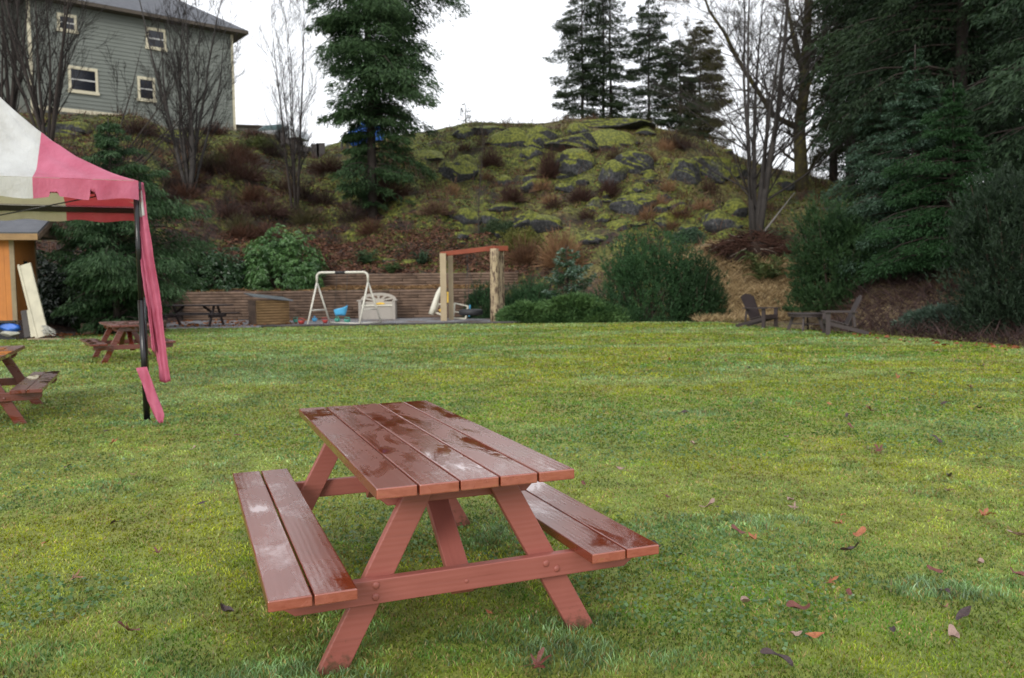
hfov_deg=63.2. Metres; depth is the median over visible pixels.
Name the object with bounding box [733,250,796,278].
sword fern
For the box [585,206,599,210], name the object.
boulder
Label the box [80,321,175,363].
picnic table
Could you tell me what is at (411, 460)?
picnic table
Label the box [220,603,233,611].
fallen leaf
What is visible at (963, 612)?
fallen leaf
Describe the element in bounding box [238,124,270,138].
bare shrub
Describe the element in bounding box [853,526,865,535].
fallen leaf
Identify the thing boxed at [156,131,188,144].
boulder
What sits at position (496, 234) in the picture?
boulder
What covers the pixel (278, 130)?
bare shrub
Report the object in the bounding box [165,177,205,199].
bramble bush
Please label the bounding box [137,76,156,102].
window
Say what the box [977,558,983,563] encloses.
fallen leaf
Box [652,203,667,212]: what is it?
boulder
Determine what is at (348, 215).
bramble bush
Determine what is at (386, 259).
boulder
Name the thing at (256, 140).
green shrub
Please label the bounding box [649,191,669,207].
heather clump
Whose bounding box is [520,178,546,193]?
boulder
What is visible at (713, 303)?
mugo pine
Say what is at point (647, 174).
boulder
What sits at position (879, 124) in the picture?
young spruce
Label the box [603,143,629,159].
heather clump
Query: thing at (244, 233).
bramble bush
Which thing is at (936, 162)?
young spruce
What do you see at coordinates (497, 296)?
swing frame
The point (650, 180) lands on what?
boulder
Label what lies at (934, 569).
fallen leaf
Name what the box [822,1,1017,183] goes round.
woodland conifer
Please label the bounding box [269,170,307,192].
bramble bush
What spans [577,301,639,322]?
spreading juniper
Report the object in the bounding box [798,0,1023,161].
woodland conifer
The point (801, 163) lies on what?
mossy maple
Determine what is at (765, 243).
root heap
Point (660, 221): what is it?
boulder
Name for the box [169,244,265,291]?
rhododendron
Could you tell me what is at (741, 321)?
edge weeds
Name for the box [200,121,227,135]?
bare shrub
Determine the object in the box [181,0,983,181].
sky
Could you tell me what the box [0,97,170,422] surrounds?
canopy tent
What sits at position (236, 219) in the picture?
bramble bush
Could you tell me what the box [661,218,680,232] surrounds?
heather clump
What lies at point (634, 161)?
boulder
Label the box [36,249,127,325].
laurel bush
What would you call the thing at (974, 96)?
woodland conifer
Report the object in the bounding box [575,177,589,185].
boulder
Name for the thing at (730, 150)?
boulder
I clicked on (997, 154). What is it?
woodland conifer
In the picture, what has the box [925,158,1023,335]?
pine tree
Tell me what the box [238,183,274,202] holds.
bramble bush
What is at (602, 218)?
boulder
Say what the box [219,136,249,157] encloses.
bramble bush
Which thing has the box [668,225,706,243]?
green shrub
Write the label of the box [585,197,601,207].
boulder
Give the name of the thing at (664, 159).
boulder
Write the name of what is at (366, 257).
sword fern
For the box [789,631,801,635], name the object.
fallen leaf
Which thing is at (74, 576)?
fallen leaf
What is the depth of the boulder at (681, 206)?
39.06 m
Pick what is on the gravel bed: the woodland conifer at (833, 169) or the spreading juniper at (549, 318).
the spreading juniper at (549, 318)
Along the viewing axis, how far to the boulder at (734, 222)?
37.17 m
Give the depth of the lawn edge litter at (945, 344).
17.17 m
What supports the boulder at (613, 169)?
on the ground at (58, 328)
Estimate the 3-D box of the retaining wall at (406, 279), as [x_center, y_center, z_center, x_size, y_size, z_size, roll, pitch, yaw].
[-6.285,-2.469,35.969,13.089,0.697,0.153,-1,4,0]
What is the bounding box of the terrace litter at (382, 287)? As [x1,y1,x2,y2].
[187,284,488,291]
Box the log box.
[244,293,292,324]
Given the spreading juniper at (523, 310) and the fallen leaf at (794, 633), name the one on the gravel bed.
the spreading juniper at (523, 310)
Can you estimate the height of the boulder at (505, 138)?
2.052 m
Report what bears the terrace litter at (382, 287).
on the ground at (58, 328)
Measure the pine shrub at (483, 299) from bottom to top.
2.414 m
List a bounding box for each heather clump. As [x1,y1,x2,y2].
[441,177,464,194]
[456,139,473,151]
[471,129,491,145]
[476,169,496,181]
[529,173,554,191]
[540,191,559,204]
[542,196,566,209]
[552,135,572,152]
[576,207,598,220]
[599,178,624,193]
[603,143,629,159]
[634,201,656,220]
[642,148,661,162]
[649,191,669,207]
[656,135,676,153]
[656,176,679,191]
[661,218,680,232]
[662,198,694,221]
[690,199,717,210]
[698,176,720,193]
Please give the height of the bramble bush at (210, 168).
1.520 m
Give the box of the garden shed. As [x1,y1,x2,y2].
[0,219,67,339]
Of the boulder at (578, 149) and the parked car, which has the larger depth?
the parked car
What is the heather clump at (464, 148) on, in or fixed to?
on the ground at (58, 328)
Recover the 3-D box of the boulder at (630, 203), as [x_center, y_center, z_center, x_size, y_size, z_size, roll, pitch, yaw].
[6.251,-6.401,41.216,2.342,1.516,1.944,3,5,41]
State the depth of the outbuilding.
73.62 m
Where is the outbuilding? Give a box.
[236,124,263,130]
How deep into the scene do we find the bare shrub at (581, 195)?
41.72 m
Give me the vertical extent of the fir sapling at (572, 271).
3.052 m
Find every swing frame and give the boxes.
[307,271,381,323]
[440,246,507,320]
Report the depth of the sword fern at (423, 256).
36.53 m
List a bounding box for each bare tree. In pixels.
[0,0,57,111]
[0,0,124,141]
[72,8,230,186]
[122,0,257,193]
[243,0,332,211]
[635,0,856,238]
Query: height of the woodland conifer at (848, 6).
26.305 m
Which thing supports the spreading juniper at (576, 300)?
on the ground at (58, 328)
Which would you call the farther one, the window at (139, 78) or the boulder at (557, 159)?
the window at (139, 78)
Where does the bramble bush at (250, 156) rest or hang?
on the ground at (58, 328)
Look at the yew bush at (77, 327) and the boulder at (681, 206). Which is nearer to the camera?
the yew bush at (77, 327)
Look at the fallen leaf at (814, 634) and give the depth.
3.12 m
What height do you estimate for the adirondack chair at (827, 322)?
0.981 m
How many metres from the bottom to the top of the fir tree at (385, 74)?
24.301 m
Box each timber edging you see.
[80,320,166,334]
[261,321,531,326]
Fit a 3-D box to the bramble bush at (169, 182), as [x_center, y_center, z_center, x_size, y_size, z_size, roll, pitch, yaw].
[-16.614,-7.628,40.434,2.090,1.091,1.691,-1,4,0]
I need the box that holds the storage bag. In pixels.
[0,331,19,336]
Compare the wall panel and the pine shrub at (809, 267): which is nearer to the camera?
the wall panel
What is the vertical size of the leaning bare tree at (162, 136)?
9.591 m
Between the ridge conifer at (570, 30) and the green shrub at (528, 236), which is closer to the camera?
the green shrub at (528, 236)
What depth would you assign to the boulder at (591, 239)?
37.44 m
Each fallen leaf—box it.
[65,569,83,580]
[117,621,141,630]
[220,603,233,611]
[520,647,550,669]
[699,498,714,506]
[731,524,745,533]
[740,596,750,602]
[746,532,756,538]
[760,647,792,665]
[786,600,810,609]
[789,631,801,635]
[805,632,823,637]
[821,575,837,583]
[840,542,858,549]
[846,588,852,594]
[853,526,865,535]
[873,444,883,453]
[927,565,942,572]
[948,624,959,638]
[955,606,970,619]
[973,508,995,515]
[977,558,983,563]
[1006,529,1023,535]
[1010,567,1023,575]
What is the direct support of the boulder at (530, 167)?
on the ground at (58, 328)
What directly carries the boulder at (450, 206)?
on the ground at (58, 328)
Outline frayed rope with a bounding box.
[41,325,55,335]
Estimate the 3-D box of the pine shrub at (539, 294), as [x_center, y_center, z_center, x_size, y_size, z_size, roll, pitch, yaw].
[1.002,-1.867,30.973,2.275,2.673,2.350,-1,4,0]
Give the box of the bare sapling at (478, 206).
[471,120,487,233]
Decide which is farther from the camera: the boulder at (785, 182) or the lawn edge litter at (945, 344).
the boulder at (785, 182)
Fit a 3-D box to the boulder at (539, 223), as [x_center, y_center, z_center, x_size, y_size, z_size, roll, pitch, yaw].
[1.655,-5.423,39.293,1.630,0.970,1.300,-1,4,0]
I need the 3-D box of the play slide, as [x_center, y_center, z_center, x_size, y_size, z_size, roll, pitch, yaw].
[-2.833,-1.446,32.313,0.864,1.166,0.372,-2,4,-19]
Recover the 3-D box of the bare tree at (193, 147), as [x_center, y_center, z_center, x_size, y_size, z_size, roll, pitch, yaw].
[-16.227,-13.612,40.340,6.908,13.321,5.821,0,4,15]
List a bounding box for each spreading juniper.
[493,299,553,323]
[530,306,581,323]
[533,291,605,322]
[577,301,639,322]
[890,301,974,331]
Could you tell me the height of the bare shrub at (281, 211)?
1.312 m
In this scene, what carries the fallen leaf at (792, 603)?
on the lawn at (216, 616)
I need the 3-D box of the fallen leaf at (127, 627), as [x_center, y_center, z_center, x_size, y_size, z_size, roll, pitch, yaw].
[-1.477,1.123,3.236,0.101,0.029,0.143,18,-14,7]
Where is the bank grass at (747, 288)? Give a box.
[659,239,832,321]
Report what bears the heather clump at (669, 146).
on the ground at (58, 328)
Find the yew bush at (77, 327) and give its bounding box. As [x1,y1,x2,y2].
[69,287,138,333]
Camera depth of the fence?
52.70 m
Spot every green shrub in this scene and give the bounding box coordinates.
[237,133,280,151]
[479,215,513,232]
[496,224,544,251]
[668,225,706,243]
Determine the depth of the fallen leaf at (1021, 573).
3.74 m
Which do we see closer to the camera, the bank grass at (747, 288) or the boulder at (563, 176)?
the bank grass at (747, 288)
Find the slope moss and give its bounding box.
[44,113,847,301]
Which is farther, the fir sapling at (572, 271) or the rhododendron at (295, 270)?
the rhododendron at (295, 270)
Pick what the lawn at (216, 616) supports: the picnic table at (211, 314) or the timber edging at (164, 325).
the timber edging at (164, 325)
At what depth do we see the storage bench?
32.79 m
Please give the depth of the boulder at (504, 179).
45.95 m
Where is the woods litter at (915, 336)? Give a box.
[809,181,1021,345]
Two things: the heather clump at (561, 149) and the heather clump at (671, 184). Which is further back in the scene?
the heather clump at (561, 149)
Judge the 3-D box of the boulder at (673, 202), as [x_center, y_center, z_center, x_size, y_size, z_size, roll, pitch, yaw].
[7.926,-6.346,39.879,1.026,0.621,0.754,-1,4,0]
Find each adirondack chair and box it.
[735,294,780,327]
[820,295,868,334]
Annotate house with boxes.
[0,0,248,129]
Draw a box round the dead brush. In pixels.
[818,242,1023,345]
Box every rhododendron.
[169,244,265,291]
[239,223,328,290]
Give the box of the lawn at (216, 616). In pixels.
[0,322,1023,677]
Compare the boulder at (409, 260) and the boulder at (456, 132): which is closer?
the boulder at (409, 260)
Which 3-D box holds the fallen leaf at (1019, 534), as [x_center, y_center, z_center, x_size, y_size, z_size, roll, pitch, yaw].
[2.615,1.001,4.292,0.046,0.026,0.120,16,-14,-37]
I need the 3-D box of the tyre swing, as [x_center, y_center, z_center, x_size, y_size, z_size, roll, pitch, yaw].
[-1.518,-1.988,30.434,0.890,2.232,0.890,-1,4,0]
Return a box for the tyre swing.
[459,258,482,315]
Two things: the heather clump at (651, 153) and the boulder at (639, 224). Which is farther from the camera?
the heather clump at (651, 153)
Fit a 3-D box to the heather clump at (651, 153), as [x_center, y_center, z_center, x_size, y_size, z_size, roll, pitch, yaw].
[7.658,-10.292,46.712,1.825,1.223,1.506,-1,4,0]
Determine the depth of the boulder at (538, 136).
49.61 m
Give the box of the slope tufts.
[18,105,871,297]
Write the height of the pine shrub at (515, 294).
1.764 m
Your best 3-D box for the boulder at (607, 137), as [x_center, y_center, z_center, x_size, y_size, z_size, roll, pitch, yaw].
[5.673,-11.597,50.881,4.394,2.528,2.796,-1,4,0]
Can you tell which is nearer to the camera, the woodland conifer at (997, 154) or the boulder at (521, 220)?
the woodland conifer at (997, 154)
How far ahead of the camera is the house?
57.92 m
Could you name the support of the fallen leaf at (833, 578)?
on the lawn at (216, 616)
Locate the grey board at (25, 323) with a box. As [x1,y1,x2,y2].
[21,310,30,337]
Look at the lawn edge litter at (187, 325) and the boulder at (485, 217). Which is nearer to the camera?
the lawn edge litter at (187, 325)
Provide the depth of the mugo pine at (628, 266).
28.85 m
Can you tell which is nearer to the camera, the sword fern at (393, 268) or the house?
the sword fern at (393, 268)
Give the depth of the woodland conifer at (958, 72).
29.30 m
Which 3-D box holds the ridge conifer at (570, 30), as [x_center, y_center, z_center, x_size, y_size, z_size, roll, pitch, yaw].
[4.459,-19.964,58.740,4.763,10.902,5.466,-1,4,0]
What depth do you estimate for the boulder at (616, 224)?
39.23 m
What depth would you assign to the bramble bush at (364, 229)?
39.71 m
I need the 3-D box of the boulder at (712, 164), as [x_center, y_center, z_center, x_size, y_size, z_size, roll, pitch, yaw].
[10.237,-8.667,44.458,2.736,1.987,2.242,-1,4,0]
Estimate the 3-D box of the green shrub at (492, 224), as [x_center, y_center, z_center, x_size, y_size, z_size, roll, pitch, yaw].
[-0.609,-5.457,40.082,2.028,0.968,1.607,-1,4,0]
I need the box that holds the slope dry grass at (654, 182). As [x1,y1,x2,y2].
[8,111,842,300]
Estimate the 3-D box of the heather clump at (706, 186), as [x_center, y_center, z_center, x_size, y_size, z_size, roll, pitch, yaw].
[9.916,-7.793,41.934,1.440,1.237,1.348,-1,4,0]
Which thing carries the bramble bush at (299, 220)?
on the ground at (58, 328)
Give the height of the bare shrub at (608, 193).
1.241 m
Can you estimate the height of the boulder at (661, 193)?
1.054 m
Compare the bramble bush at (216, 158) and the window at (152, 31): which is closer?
the bramble bush at (216, 158)
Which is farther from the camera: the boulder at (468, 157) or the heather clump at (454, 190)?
the boulder at (468, 157)
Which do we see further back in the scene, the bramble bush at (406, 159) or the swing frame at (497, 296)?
the bramble bush at (406, 159)
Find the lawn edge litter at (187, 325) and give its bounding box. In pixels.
[32,319,319,337]
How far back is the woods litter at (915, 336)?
22.58 m
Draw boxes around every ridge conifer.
[542,0,608,119]
[574,0,640,118]
[619,0,682,128]
[654,34,714,138]
[670,19,736,148]
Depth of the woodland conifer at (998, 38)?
32.91 m
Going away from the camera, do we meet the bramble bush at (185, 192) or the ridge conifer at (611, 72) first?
the bramble bush at (185, 192)
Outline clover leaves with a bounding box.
[0,359,1023,677]
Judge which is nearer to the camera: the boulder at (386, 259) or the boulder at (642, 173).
the boulder at (386, 259)
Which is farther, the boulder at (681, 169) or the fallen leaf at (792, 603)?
the boulder at (681, 169)
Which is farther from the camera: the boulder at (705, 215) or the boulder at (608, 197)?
the boulder at (608, 197)
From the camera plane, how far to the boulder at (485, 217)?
41.10 m
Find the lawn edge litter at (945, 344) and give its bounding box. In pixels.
[821,330,1019,349]
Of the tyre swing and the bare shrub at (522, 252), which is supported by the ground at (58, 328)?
the bare shrub at (522, 252)
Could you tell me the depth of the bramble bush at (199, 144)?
46.02 m
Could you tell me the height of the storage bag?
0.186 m
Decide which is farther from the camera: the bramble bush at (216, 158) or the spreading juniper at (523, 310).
the bramble bush at (216, 158)
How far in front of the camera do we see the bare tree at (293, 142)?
41.69 m
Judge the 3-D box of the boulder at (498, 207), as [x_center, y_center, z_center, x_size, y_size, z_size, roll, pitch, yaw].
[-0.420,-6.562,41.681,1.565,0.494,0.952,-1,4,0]
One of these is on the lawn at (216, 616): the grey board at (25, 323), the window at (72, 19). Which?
the grey board at (25, 323)
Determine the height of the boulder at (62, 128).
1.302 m
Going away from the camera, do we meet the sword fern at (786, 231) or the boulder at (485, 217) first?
the sword fern at (786, 231)
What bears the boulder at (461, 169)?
on the ground at (58, 328)
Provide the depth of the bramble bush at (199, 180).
41.38 m
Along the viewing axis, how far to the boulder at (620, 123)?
52.63 m
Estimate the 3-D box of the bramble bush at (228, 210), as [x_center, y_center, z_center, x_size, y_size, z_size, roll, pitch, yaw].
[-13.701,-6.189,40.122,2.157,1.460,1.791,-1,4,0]
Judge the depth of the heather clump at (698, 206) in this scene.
38.68 m
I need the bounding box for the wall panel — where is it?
[17,263,48,337]
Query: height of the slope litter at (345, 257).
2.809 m
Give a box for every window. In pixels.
[57,12,77,32]
[68,65,99,95]
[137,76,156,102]
[145,26,166,51]
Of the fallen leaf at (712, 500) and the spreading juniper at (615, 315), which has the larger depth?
the spreading juniper at (615, 315)
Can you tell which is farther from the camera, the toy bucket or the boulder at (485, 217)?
the boulder at (485, 217)
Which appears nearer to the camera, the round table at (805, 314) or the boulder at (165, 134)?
the round table at (805, 314)
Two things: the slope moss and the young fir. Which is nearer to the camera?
the young fir
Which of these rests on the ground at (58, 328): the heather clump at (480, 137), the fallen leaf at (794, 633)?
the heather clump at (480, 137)
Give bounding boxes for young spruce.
[820,78,908,249]
[824,44,964,282]
[853,80,1023,285]
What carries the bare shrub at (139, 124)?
on the ground at (58, 328)
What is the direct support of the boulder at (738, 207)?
on the ground at (58, 328)
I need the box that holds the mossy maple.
[652,0,849,192]
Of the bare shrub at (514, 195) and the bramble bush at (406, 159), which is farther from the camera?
the bramble bush at (406, 159)
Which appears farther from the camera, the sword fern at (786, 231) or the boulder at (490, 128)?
the boulder at (490, 128)
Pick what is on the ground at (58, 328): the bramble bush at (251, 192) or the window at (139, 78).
the bramble bush at (251, 192)
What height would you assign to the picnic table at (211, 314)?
0.767 m
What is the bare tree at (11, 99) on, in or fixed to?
on the ground at (58, 328)
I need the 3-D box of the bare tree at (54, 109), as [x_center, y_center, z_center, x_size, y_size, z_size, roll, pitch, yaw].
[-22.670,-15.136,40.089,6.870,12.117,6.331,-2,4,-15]
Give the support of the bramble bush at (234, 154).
on the ground at (58, 328)
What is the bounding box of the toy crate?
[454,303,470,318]
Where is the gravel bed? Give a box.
[166,317,489,328]
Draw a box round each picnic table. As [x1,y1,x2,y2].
[0,345,59,423]
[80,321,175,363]
[162,304,239,326]
[232,400,658,675]
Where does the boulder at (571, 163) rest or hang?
on the ground at (58, 328)
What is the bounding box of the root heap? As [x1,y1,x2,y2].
[701,192,802,263]
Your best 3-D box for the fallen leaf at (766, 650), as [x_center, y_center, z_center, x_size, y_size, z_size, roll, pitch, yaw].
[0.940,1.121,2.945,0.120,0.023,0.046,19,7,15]
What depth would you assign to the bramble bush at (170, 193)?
39.00 m
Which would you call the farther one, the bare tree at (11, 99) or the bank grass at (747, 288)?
the bare tree at (11, 99)
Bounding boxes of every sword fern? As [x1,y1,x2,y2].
[352,249,378,262]
[379,263,403,272]
[408,249,433,263]
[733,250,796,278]
[763,225,794,240]
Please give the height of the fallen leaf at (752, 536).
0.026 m
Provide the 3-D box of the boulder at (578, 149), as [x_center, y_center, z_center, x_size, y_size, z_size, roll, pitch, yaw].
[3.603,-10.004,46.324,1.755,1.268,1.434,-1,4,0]
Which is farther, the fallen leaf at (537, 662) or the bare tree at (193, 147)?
the bare tree at (193, 147)
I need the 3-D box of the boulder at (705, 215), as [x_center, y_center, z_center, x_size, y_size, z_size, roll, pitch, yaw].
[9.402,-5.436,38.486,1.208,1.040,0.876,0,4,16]
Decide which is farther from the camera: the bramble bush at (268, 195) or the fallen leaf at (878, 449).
the bramble bush at (268, 195)
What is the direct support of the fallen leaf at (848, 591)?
on the lawn at (216, 616)
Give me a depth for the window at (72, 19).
55.75 m
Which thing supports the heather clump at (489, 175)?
on the ground at (58, 328)
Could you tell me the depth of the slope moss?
44.70 m
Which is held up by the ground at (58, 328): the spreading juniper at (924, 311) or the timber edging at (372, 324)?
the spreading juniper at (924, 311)
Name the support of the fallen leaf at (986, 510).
on the lawn at (216, 616)
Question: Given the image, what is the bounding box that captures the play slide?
[429,287,448,314]
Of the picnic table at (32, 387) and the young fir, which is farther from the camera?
the young fir
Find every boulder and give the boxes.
[37,121,94,136]
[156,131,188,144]
[382,258,397,261]
[401,259,415,263]
[419,150,444,160]
[438,159,478,182]
[447,204,455,217]
[452,126,468,137]
[452,208,480,224]
[454,231,468,239]
[455,154,474,160]
[457,128,474,138]
[468,158,483,167]
[471,125,506,135]
[479,211,499,223]
[483,127,525,147]
[488,203,518,212]
[492,229,504,238]
[496,175,512,185]
[512,209,538,230]
[518,147,543,159]
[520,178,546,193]
[522,174,540,181]
[523,125,557,148]
[523,165,534,171]
[530,214,563,232]
[543,132,600,152]
[551,153,559,167]
[555,183,575,192]
[556,173,569,178]
[558,150,596,176]
[566,148,590,154]
[567,122,591,134]
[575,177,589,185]
[577,234,605,244]
[581,118,655,128]
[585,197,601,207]
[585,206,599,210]
[590,129,640,151]
[595,213,611,222]
[598,159,627,185]
[598,190,612,198]
[602,199,612,202]
[606,219,631,230]
[609,193,659,215]
[614,150,653,173]
[629,222,646,226]
[632,182,645,192]
[634,128,655,135]
[638,171,658,176]
[641,169,655,179]
[642,178,661,183]
[650,191,672,203]
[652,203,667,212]
[653,212,677,228]
[656,157,672,164]
[667,158,701,184]
[667,200,686,210]
[672,204,688,214]
[678,224,698,230]
[689,156,730,184]
[702,212,710,225]
[705,209,727,232]
[720,216,743,229]
[722,198,747,217]
[723,149,732,154]
[731,163,747,179]
[775,177,794,190]
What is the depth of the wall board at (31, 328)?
22.41 m
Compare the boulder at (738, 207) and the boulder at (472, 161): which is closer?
the boulder at (738, 207)
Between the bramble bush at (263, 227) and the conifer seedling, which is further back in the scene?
the conifer seedling
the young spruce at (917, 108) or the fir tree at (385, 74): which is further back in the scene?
the fir tree at (385, 74)
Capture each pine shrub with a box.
[458,263,489,318]
[489,278,535,314]
[513,255,564,301]
[774,182,885,312]
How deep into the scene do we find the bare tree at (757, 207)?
35.95 m
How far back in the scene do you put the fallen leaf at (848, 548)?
4.09 m
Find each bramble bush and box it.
[156,173,188,190]
[156,183,184,204]
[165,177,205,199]
[169,159,208,184]
[179,139,210,153]
[195,152,221,174]
[196,138,233,170]
[209,143,247,167]
[214,200,247,220]
[218,208,258,232]
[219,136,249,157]
[221,221,260,238]
[232,145,266,165]
[232,181,268,202]
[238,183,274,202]
[242,220,284,238]
[256,140,290,159]
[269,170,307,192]
[284,204,332,226]
[285,178,316,199]
[305,184,340,205]
[331,195,376,223]
[351,216,389,235]
[383,146,418,164]
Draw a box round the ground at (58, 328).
[15,113,1023,346]
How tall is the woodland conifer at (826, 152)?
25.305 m
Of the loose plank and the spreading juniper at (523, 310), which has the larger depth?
the spreading juniper at (523, 310)
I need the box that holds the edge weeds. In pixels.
[717,318,1023,344]
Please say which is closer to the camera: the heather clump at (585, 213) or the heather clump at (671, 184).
the heather clump at (585, 213)
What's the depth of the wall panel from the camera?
22.35 m
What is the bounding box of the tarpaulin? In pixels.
[0,323,21,331]
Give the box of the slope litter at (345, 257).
[216,223,534,274]
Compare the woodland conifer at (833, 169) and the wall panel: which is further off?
the woodland conifer at (833, 169)
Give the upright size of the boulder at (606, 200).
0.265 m
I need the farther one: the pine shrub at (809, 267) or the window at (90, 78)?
the window at (90, 78)
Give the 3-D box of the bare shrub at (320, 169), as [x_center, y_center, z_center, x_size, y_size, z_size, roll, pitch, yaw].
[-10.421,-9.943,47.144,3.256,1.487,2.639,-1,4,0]
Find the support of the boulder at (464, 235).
on the ground at (58, 328)
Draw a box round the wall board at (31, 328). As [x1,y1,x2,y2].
[27,310,34,336]
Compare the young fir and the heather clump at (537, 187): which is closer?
the young fir
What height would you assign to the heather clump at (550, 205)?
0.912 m
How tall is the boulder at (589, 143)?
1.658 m
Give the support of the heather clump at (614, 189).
on the ground at (58, 328)
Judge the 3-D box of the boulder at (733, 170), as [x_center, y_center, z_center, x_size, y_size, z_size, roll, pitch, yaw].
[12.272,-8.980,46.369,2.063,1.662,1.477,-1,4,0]
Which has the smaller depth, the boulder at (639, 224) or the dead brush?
the dead brush
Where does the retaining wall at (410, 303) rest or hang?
on the ground at (58, 328)
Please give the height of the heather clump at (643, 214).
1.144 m
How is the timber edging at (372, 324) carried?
on the lawn at (216, 616)
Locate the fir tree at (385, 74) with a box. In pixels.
[304,0,477,219]
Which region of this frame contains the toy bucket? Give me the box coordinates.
[298,318,304,323]
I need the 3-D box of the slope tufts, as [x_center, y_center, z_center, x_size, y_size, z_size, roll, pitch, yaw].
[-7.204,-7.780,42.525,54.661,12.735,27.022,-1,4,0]
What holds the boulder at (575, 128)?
on the ground at (58, 328)
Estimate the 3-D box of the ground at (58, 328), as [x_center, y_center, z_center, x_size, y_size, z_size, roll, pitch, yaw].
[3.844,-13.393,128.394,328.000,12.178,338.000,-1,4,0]
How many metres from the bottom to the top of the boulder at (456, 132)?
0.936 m
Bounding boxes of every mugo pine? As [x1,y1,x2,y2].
[590,217,723,321]
[662,239,732,321]
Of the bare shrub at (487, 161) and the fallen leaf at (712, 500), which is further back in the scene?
the bare shrub at (487, 161)
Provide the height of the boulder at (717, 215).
1.266 m
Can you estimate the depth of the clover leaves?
4.55 m
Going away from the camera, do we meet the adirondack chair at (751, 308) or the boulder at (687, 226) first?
the adirondack chair at (751, 308)
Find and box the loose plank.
[27,338,64,339]
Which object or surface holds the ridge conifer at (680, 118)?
on the ground at (58, 328)
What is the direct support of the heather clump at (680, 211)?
on the ground at (58, 328)
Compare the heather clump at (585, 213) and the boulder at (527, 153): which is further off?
the boulder at (527, 153)
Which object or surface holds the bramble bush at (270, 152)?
on the ground at (58, 328)
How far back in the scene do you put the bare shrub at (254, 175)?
42.92 m
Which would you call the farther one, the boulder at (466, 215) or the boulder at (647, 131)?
the boulder at (647, 131)
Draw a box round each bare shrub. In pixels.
[121,113,161,136]
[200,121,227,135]
[212,155,275,183]
[237,194,302,217]
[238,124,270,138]
[273,116,290,141]
[301,152,343,175]
[361,179,420,202]
[412,198,459,216]
[477,143,508,167]
[496,181,527,203]
[504,231,544,265]
[529,143,560,179]
[564,181,599,202]
[597,179,618,197]
[652,128,700,149]
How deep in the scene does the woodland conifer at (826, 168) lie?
57.82 m
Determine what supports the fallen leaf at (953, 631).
on the lawn at (216, 616)
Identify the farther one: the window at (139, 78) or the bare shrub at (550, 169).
the window at (139, 78)
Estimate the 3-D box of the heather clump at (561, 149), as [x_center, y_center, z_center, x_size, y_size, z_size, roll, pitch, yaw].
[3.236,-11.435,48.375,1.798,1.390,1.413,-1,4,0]
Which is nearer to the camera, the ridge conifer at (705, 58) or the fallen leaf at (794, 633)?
the fallen leaf at (794, 633)
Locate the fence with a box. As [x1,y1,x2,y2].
[281,133,348,157]
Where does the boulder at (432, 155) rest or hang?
on the ground at (58, 328)
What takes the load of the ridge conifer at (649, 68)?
on the ground at (58, 328)
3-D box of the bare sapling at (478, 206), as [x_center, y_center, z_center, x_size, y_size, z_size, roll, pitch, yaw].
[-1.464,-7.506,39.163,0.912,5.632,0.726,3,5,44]
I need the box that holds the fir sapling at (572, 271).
[542,245,596,299]
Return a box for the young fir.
[37,118,221,335]
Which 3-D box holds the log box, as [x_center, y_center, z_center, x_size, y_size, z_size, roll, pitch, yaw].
[-8.729,-1.102,29.864,1.427,1.132,1.278,-3,5,-32]
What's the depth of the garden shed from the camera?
22.54 m
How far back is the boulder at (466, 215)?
40.58 m
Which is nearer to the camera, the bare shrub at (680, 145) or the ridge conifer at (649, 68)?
the bare shrub at (680, 145)
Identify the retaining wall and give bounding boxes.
[183,289,486,320]
[215,272,517,285]
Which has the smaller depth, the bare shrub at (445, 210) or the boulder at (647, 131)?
the bare shrub at (445, 210)
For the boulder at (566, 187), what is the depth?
42.70 m
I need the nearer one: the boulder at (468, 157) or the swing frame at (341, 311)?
the swing frame at (341, 311)
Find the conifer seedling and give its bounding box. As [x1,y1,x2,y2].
[458,104,471,122]
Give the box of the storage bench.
[357,293,397,319]
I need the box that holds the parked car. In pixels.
[256,124,308,141]
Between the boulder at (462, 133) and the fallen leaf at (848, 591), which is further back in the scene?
the boulder at (462, 133)
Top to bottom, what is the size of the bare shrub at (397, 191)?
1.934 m
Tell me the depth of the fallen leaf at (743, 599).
3.44 m
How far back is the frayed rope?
22.20 m
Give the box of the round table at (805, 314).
[786,312,821,330]
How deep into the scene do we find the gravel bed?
30.88 m
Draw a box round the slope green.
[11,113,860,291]
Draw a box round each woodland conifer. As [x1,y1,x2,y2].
[791,0,871,200]
[793,27,863,183]
[794,0,953,188]
[796,4,862,181]
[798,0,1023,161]
[803,0,1023,191]
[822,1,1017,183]
[845,17,1022,183]
[912,0,1023,186]
[937,6,1023,183]
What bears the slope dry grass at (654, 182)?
on the ground at (58, 328)
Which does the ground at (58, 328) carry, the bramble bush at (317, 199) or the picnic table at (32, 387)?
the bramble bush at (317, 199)
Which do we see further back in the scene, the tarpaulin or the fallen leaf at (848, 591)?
the tarpaulin
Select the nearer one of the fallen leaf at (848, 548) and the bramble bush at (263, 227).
the fallen leaf at (848, 548)
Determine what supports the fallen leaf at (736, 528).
on the lawn at (216, 616)
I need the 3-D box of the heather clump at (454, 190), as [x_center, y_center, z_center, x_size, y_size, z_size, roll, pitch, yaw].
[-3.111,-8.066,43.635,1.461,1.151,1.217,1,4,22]
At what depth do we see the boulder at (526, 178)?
45.96 m

